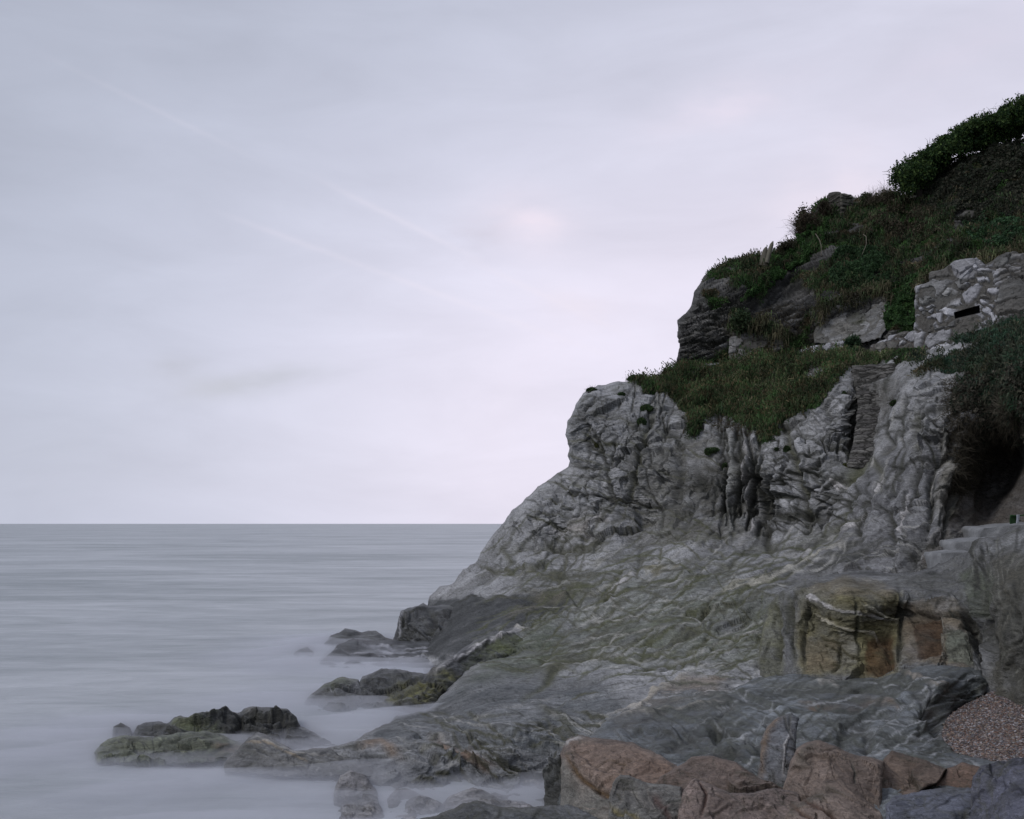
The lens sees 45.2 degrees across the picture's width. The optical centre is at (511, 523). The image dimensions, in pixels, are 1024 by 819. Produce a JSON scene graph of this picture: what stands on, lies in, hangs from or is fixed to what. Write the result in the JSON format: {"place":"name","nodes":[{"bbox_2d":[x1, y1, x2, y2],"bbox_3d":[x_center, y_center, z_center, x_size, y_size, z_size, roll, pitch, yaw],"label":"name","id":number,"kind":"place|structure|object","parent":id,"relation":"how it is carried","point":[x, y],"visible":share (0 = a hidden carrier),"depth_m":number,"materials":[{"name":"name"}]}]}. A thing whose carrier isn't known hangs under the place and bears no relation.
{"place":"outdoors","nodes":[
{"label":"outdoors","id":0,"kind":"place"},
{"bbox_2d":[0,524,544,818],"bbox_3d":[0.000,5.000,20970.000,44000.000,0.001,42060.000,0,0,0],"label":"sea","id":1,"kind":"structure","parent":0,"point":[105,629],"depth_m":53.05,"materials":[{"name":"liquid"}]},
{"bbox_2d":[112,723,131,737],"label":"sea rock","id":2,"kind":"object","parent":1,"relation":"in","point":[119,729],"visible":0.39,"depth_m":28.92,"materials":[{"name":"grey stone"}]},
{"bbox_2d":[94,731,242,767],"bbox_3d":[-7.451,4.901,26.740,3.698,0.668,3.379,0,0,0],"label":"sea rock","id":3,"kind":"object","parent":1,"relation":"in","point":[189,748],"visible":0.86,"depth_m":26.03,"materials":[{"name":"grey stone"}]},
{"bbox_2d":[132,705,334,749],"bbox_3d":[-6.546,4.856,28.879,5.383,1.244,4.106,0,0,0],"label":"sea rock","id":4,"kind":"object","parent":1,"relation":"in","point":[279,725],"visible":0.52,"depth_m":28.53,"materials":[{"name":"grey stone"}]},
{"bbox_2d":[223,732,372,778],"bbox_3d":[-4.361,4.838,25.664,3.475,0.738,3.694,0,0,0],"label":"sea rock","id":5,"kind":"object","parent":1,"relation":"in","point":[259,754],"visible":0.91,"depth_m":24.51,"materials":[{"name":"grey stone"}]},
{"bbox_2d":[294,647,313,655],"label":"sea rock","id":6,"kind":"object","parent":1,"relation":"in","point":[307,651],"visible":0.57,"depth_m":47.41,"materials":[{"name":"grey stone"}]},
{"bbox_2d":[304,677,361,711],"bbox_3d":[-5.122,4.883,34.941,1.931,0.902,4.597,0,0,0],"label":"sea rock","id":7,"kind":"object","parent":1,"relation":"in","point":[338,694],"visible":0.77,"depth_m":34.04,"materials":[{"name":"grey stone"}]},
{"bbox_2d":[333,770,383,818],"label":"sea rock","id":8,"kind":"object","parent":1,"relation":"in","point":[355,796],"visible":0.9,"depth_m":21.99,"materials":[{"name":"grey stone"}]},
{"bbox_2d":[324,628,392,646],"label":"sea rock","id":9,"kind":"object","parent":1,"relation":"in","point":[342,636],"visible":0.43,"depth_m":51.99,"materials":[{"name":"grey stone"}]},
{"bbox_2d":[319,638,432,672],"bbox_3d":[-3.379,4.716,45.501,7.630,1.110,11.778,0,0,0],"label":"sea rock","id":10,"kind":"object","parent":1,"relation":"in","point":[354,651],"visible":0.41,"depth_m":45.89,"materials":[{"name":"grey stone"}]},
{"bbox_2d":[387,788,444,818],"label":"sea rock","id":11,"kind":"object","parent":1,"relation":"in","point":[417,803],"visible":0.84,"depth_m":21.62,"materials":[{"name":"grey stone"}]},
{"bbox_2d":[393,603,452,641],"bbox_3d":[-2.997,4.245,50.366,3.196,1.809,6.696,0,0,-43],"label":"sea rock","id":12,"kind":"object","parent":1,"relation":"in","point":[422,622],"visible":0.48,"depth_m":50.12,"materials":[{"name":"grey stone"}]},
{"bbox_2d":[356,627,522,712],"bbox_3d":[-1.987,4.539,39.229,3.656,1.922,13.376,0,0,19],"label":"sea rock","id":13,"kind":"object","parent":1,"relation":"in","point":[405,691],"visible":0.77,"depth_m":35.22,"materials":[{"name":"grey stone"}]},
{"bbox_2d":[0,0,1023,523],"label":"sky","id":14,"kind":"structure","parent":0,"point":[262,261],"materials":[{"name":"white"}]},
{"bbox_2d":[311,321,1023,803],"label":"cliff","id":15,"kind":"structure","parent":0,"point":[619,569],"depth_m":42.39,"materials":[{"name":"grey stone"}]},
{"bbox_2d":[442,787,533,810],"bbox_3d":[-0.427,5.137,21.823,1.935,0.751,3.542,0,0,0],"label":"sea rock","id":16,"kind":"object","parent":15,"relation":"on","point":[453,801],"visible":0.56,"depth_m":21.61,"materials":[{"name":"grey stone"}]},
{"bbox_2d":[585,386,596,391],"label":"cliff plant","id":17,"kind":"object","parent":15,"relation":"on","point":[591,388],"visible":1,"depth_m":57.20,"materials":[{"name":"green plant"}]},
{"bbox_2d":[616,392,625,395],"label":"cliff plant","id":18,"kind":"object","parent":15,"relation":"on","point":[621,394],"visible":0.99,"depth_m":56.34,"materials":[{"name":"green plant"}]},
{"bbox_2d":[625,372,635,382],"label":"cliff plant","id":19,"kind":"object","parent":15,"relation":"on","point":[631,376],"visible":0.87,"depth_m":57.09,"materials":[{"name":"green plant"}]},
{"bbox_2d":[635,414,646,428],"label":"cliff plant","id":20,"kind":"object","parent":15,"relation":"on","point":[642,420],"visible":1,"depth_m":54.31,"materials":[{"name":"green plant"}]},
{"bbox_2d":[640,404,654,412],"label":"cliff plant","id":21,"kind":"object","parent":15,"relation":"on","point":[648,407],"visible":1,"depth_m":54.98,"materials":[{"name":"green plant"}]},
{"bbox_2d":[622,361,683,401],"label":"grass tussocks","id":22,"kind":"object","parent":15,"relation":"on","point":[653,375],"depth_m":56.82,"materials":[{"name":"green plant"}]},
{"bbox_2d":[686,418,702,428],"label":"cliff plant","id":23,"kind":"object","parent":15,"relation":"on","point":[699,422],"visible":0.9,"depth_m":53.16,"materials":[{"name":"green plant"}]},
{"bbox_2d":[702,446,719,455],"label":"cliff plant","id":24,"kind":"object","parent":15,"relation":"on","point":[708,450],"visible":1,"depth_m":50.86,"materials":[{"name":"green plant"}]},
{"bbox_2d":[673,355,816,437],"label":"dead grass","id":25,"kind":"structure","parent":15,"relation":"on","point":[814,373],"depth_m":52.77,"materials":[{"name":"green plant"}]},
{"bbox_2d":[654,339,855,442],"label":"grass tussocks","id":26,"kind":"object","parent":15,"relation":"on","point":[725,391],"depth_m":53.62,"materials":[{"name":"green plant"}]},
{"bbox_2d":[728,327,783,358],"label":"ruined wall","id":27,"kind":"structure","parent":15,"relation":"on","point":[735,343],"depth_m":58.17,"materials":[{"name":"stone"}]},
{"bbox_2d":[726,306,751,334],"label":"gorse bush","id":28,"kind":"object","parent":27,"relation":"on","point":[740,319],"visible":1,"depth_m":57.81,"materials":[{"name":"green plant"}]},
{"bbox_2d":[725,308,794,348],"bbox_3d":[11.599,-9.079,57.837,3.356,2.355,1.880,0,0,42],"label":"hanging growth","id":29,"kind":"object","parent":27,"relation":"hanging from","point":[760,323],"visible":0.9,"depth_m":57.51,"materials":[{"name":"green plant"}]},
{"bbox_2d":[624,345,926,444],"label":"ledge grass","id":30,"kind":"structure","parent":15,"relation":"on","point":[862,356],"depth_m":52.59,"materials":[{"name":"green plant"}]},
{"bbox_2d":[782,440,790,451],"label":"cliff plant","id":31,"kind":"object","parent":15,"relation":"on","point":[786,448],"visible":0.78,"depth_m":48.26,"materials":[{"name":"green plant"}]},
{"bbox_2d":[800,341,843,352],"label":"boundary wall","id":32,"kind":"structure","parent":15,"relation":"on","point":[827,346],"depth_m":54.36,"materials":[{"name":"stone"}]},
{"bbox_2d":[842,333,862,347],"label":"gorse bush","id":33,"kind":"object","parent":15,"relation":"on","point":[852,340],"visible":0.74,"depth_m":53.24,"materials":[{"name":"green plant"}]},
{"bbox_2d":[847,363,896,467],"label":"drystone wall","id":34,"kind":"structure","parent":15,"relation":"on","point":[863,448],"depth_m":47.02,"materials":[{"name":"stone"}]},
{"bbox_2d":[870,331,913,351],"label":"boundary wall","id":35,"kind":"structure","parent":15,"relation":"on","point":[903,339],"depth_m":51.68,"materials":[{"name":"stone"}]},
{"bbox_2d":[887,396,896,409],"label":"cliff plant","id":36,"kind":"object","parent":15,"relation":"on","point":[892,403],"visible":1,"depth_m":44.24,"materials":[{"name":"green plant"}]},
{"bbox_2d":[924,549,967,567],"bbox_3d":[11.816,1.073,33.335,0.827,0.750,2.392,0,0,8],"label":"concrete step","id":37,"kind":"object","parent":15,"relation":"on","point":[933,558],"visible":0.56,"depth_m":32.96,"materials":[{"name":"grey concrete"}]},
{"bbox_2d":[903,310,1023,430],"bbox_3d":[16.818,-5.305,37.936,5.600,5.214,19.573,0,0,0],"label":"grass tussocks","id":38,"kind":"object","parent":15,"relation":"on","point":[1010,347],"depth_m":40.61,"materials":[{"name":"green plant"}]},
{"bbox_2d":[958,324,985,343],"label":"leafy plant","id":39,"kind":"object","parent":15,"relation":"on","point":[963,339],"visible":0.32,"depth_m":45.37,"materials":[{"name":"green plant"}]},
{"bbox_2d":[930,358,1021,505],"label":"dead grass","id":40,"kind":"structure","parent":15,"relation":"on","point":[963,474],"depth_m":39.39,"materials":[{"name":"plant"}]},
{"bbox_2d":[948,361,1023,453],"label":"bramble","id":41,"kind":"object","parent":15,"relation":"on","point":[972,398],"visible":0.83,"depth_m":39.24,"materials":[{"name":"green plant"}]},
{"bbox_2d":[985,383,1022,429],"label":"leafy plant","id":42,"kind":"object","parent":15,"relation":"on","point":[1001,407],"visible":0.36,"depth_m":37.90,"materials":[{"name":"green plant"}]},
{"bbox_2d":[557,665,996,818],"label":"cliff","id":43,"kind":"structure","parent":0,"point":[907,711],"depth_m":23.51,"materials":[{"name":"grey stone"}]},
{"bbox_2d":[420,800,597,818],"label":"rock slab","id":44,"kind":"object","parent":43,"relation":"on","point":[476,809],"visible":0.99,"depth_m":18.48,"materials":[{"name":"grey stone"}]},
{"bbox_2d":[542,755,561,805],"bbox_3d":[0.824,4.499,21.172,0.609,1.077,2.156,0,0,0],"label":"rock slab","id":45,"kind":"object","parent":43,"relation":"on","point":[551,771],"visible":0.51,"depth_m":20.81,"materials":[{"name":"grey stone"}]},
{"bbox_2d":[560,735,676,818],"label":"rock slab","id":46,"kind":"object","parent":43,"relation":"on","point":[592,769],"visible":0.6,"depth_m":19.72,"materials":[{"name":"brown stone"}]},
{"bbox_2d":[608,774,681,818],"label":"rock slab","id":47,"kind":"object","parent":43,"relation":"on","point":[630,797],"visible":0.89,"depth_m":17.09,"materials":[{"name":"grey stone"}]},
{"bbox_2d":[656,755,782,792],"bbox_3d":[3.118,4.032,18.548,2.120,0.824,2.449,0,0,11],"label":"rock slab","id":48,"kind":"object","parent":43,"relation":"on","point":[729,776],"visible":0.49,"depth_m":18.41,"materials":[{"name":"brown stone"}]},
{"bbox_2d":[678,779,799,818],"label":"rock slab","id":49,"kind":"object","parent":43,"relation":"on","point":[701,800],"visible":0.98,"depth_m":16.74,"materials":[{"name":"brown stone"}]},
{"bbox_2d":[783,740,883,818],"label":"rock slab","id":50,"kind":"object","parent":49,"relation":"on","point":[824,780],"visible":0.96,"depth_m":16.97,"materials":[{"name":"brown stone"}]},
{"bbox_2d":[757,713,798,783],"bbox_3d":[4.157,3.643,19.333,0.673,1.228,2.266,0,0,16],"label":"rock slab","id":51,"kind":"object","parent":43,"relation":"on","point":[778,745],"visible":0.73,"depth_m":18.79,"materials":[{"name":"grey stone"}]},
{"bbox_2d":[882,750,945,794],"bbox_3d":[5.442,3.922,17.024,1.060,1.109,3.797,0,0,20],"label":"rock slab","id":52,"kind":"object","parent":43,"relation":"on","point":[906,774],"visible":0.53,"depth_m":17.55,"materials":[{"name":"brown stone"}]},
{"bbox_2d":[885,787,970,818],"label":"rock slab","id":53,"kind":"object","parent":43,"relation":"on","point":[945,803],"visible":0.81,"depth_m":15.76,"materials":[{"name":"grey stone"}]},
{"bbox_2d":[933,762,979,787],"bbox_3d":[6.198,3.807,17.491,1.051,0.713,2.153,0,0,18],"label":"rock slab","id":54,"kind":"object","parent":43,"relation":"on","point":[961,774],"visible":0.23,"depth_m":17.42,"materials":[{"name":"brown stone"}]},
{"bbox_2d":[970,757,1023,818],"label":"rock slab","id":55,"kind":"object","parent":43,"relation":"on","point":[997,789],"visible":0.97,"depth_m":15.39,"materials":[{"name":"grey stone"}]},
{"bbox_2d":[676,150,1023,362],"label":"cliff","id":56,"kind":"structure","parent":0,"point":[700,333],"depth_m":59.55,"materials":[{"name":"grey stone"}]},
{"bbox_2d":[759,247,767,265],"bbox_3d":[12.791,-13.602,62.604,0.463,1.036,0.443,0,0,-23],"label":"dead stump","id":57,"kind":"object","parent":56,"relation":"on","point":[764,252],"visible":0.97,"depth_m":62.45,"materials":[{"name":"wood"}]},
{"bbox_2d":[716,299,815,353],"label":"dead grass","id":58,"kind":"structure","parent":56,"relation":"on","point":[796,326],"depth_m":57.97,"materials":[{"name":"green plant"}]},
{"bbox_2d":[765,241,773,263],"bbox_3d":[13.041,-13.779,62.400,0.489,1.161,0.260,0,0,0],"label":"dead stump","id":59,"kind":"object","parent":56,"relation":"on","point":[769,253],"visible":1,"depth_m":62.31,"materials":[{"name":"wood"}]},
{"bbox_2d":[767,238,799,249],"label":"gorse bush","id":60,"kind":"object","parent":56,"relation":"on","point":[787,244],"visible":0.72,"depth_m":63.35,"materials":[{"name":"green plant"}]},
{"bbox_2d":[740,216,828,301],"bbox_3d":[14.008,-13.476,62.077,6.822,5.235,1.821,0,0,-42],"label":"ivy","id":61,"kind":"object","parent":56,"relation":"on","point":[776,273],"visible":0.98,"depth_m":62.35,"materials":[{"name":"green plant"}]},
{"bbox_2d":[777,199,824,236],"bbox_3d":[15.400,-15.747,64.596,2.682,2.614,2.695,0,0,34],"label":"bramble bush","id":62,"kind":"object","parent":56,"relation":"on","point":[803,218],"visible":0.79,"depth_m":64.27,"materials":[{"name":"green plant"}]},
{"bbox_2d":[811,200,835,216],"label":"bramble bush","id":63,"kind":"object","parent":56,"relation":"on","point":[823,205],"visible":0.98,"depth_m":64.86,"materials":[{"name":"green plant"}]},
{"bbox_2d":[827,192,859,217],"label":"ruined tower","id":64,"kind":"structure","parent":56,"relation":"on","point":[842,201],"depth_m":65.00,"materials":[{"name":"stone"}]},
{"bbox_2d":[672,140,1023,366],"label":"hill grass","id":65,"kind":"structure","parent":56,"relation":"on","point":[908,304],"depth_m":60.42,"materials":[{"name":"green plant"}]},
{"bbox_2d":[813,294,888,343],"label":"rendered wall","id":66,"kind":"structure","parent":56,"relation":"on","point":[868,326],"depth_m":55.83,"materials":[{"name":"stone"}]},
{"bbox_2d":[804,279,896,334],"bbox_3d":[15.700,-9.760,56.311,4.453,2.970,2.023,0,0,26],"label":"hanging growth","id":67,"kind":"object","parent":66,"relation":"hanging from","point":[861,295],"visible":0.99,"depth_m":56.25,"materials":[{"name":"green plant"}]},
{"bbox_2d":[827,244,899,289],"bbox_3d":[16.723,-12.404,58.732,3.155,2.989,4.864,0,0,0],"label":"ivy","id":68,"kind":"object","parent":56,"relation":"attached to","point":[871,262],"visible":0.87,"depth_m":58.84,"materials":[{"name":"green plant"}]},
{"bbox_2d":[859,191,872,206],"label":"gorse bush","id":69,"kind":"object","parent":56,"relation":"on","point":[864,197],"visible":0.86,"depth_m":64.87,"materials":[{"name":"green plant"}]},
{"bbox_2d":[711,185,1023,298],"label":"grass tussocks","id":70,"kind":"object","parent":56,"relation":"on","point":[840,221],"depth_m":59.21,"materials":[{"name":"green plant"}]},
{"bbox_2d":[847,180,910,208],"bbox_3d":[19.407,-16.862,64.289,3.076,2.554,3.528,0,0,43],"label":"bramble bush","id":71,"kind":"object","parent":56,"relation":"on","point":[885,196],"visible":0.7,"depth_m":64.04,"materials":[{"name":"green plant"}]},
{"bbox_2d":[868,196,941,242],"bbox_3d":[19.488,-15.330,61.060,2.952,3.777,7.309,0,0,0],"label":"bramble","id":72,"kind":"object","parent":56,"relation":"on","point":[899,225],"visible":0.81,"depth_m":60.46,"materials":[{"name":"green plant"}]},
{"bbox_2d":[882,256,932,330],"bbox_3d":[17.255,-10.249,54.279,1.952,3.542,3.381,0,0,32],"label":"ivy","id":73,"kind":"object","parent":56,"relation":"attached to","point":[895,311],"visible":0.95,"depth_m":54.26,"materials":[{"name":"green plant"}]},
{"bbox_2d":[883,138,949,202],"bbox_3d":[20.855,-17.979,62.523,4.436,3.456,3.085,0,0,-44],"label":"bush","id":74,"kind":"object","parent":56,"relation":"on","point":[911,174],"visible":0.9,"depth_m":61.50,"materials":[{"name":"green plant"}]},
{"bbox_2d":[926,111,1001,166],"bbox_3d":[22.933,-19.436,62.587,3.614,3.519,5.768,0,0,19],"label":"bush","id":75,"kind":"object","parent":56,"relation":"on","point":[963,138],"visible":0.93,"depth_m":60.84,"materials":[{"name":"green plant"}]},
{"bbox_2d":[908,240,1023,296],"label":"hanging growth","id":76,"kind":"object","parent":56,"relation":"attached to","point":[924,278],"visible":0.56,"depth_m":51.82,"materials":[{"name":"green plant"}]},
{"bbox_2d":[913,251,1023,349],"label":"lookout wall","id":77,"kind":"structure","parent":56,"relation":"on","point":[958,296],"depth_m":49.13,"materials":[{"name":"stone"}]},
{"bbox_2d":[914,138,1023,222],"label":"bramble","id":78,"kind":"object","parent":56,"relation":"on","point":[956,174],"visible":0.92,"depth_m":59.19,"materials":[{"name":"green plant"}]},
{"bbox_2d":[962,210,1023,248],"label":"ivy","id":79,"kind":"object","parent":56,"relation":"on","point":[1003,236],"visible":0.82,"depth_m":53.84,"materials":[{"name":"green plant"}]},
{"bbox_2d":[977,93,1023,148],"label":"bush","id":80,"kind":"object","parent":56,"relation":"on","point":[1006,119],"visible":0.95,"depth_m":60.09,"materials":[{"name":"green plant"}]},
{"bbox_2d":[757,525,1023,705],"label":"cliff","id":81,"kind":"structure","parent":0,"point":[965,610],"depth_m":28.59,"materials":[{"name":"grey stone"}]},
{"bbox_2d":[939,537,984,550],"bbox_3d":[12.739,0.791,34.207,1.234,0.873,2.501,0,0,8],"label":"concrete step","id":82,"kind":"object","parent":81,"relation":"on","point":[958,544],"visible":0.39,"depth_m":33.66,"materials":[{"name":"grey concrete"}]},
{"bbox_2d":[961,522,1023,537],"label":"concrete step","id":83,"kind":"object","parent":81,"relation":"on","point":[991,530],"visible":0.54,"depth_m":34.27,"materials":[{"name":"grey concrete"}]},
{"bbox_2d":[1009,515,1023,523],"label":"garden gate","id":84,"kind":"structure","parent":83,"relation":"on","point":[1012,520],"depth_m":35.20,"materials":[{"name":"wood"}]},
{"bbox_2d":[941,691,1023,760],"bbox_3d":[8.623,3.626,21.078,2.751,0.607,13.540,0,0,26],"label":"pebbles","id":85,"kind":"object","parent":0,"point":[990,727],"visible":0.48,"depth_m":21.94,"materials":[{"name":"grey gravel"}]}
]}

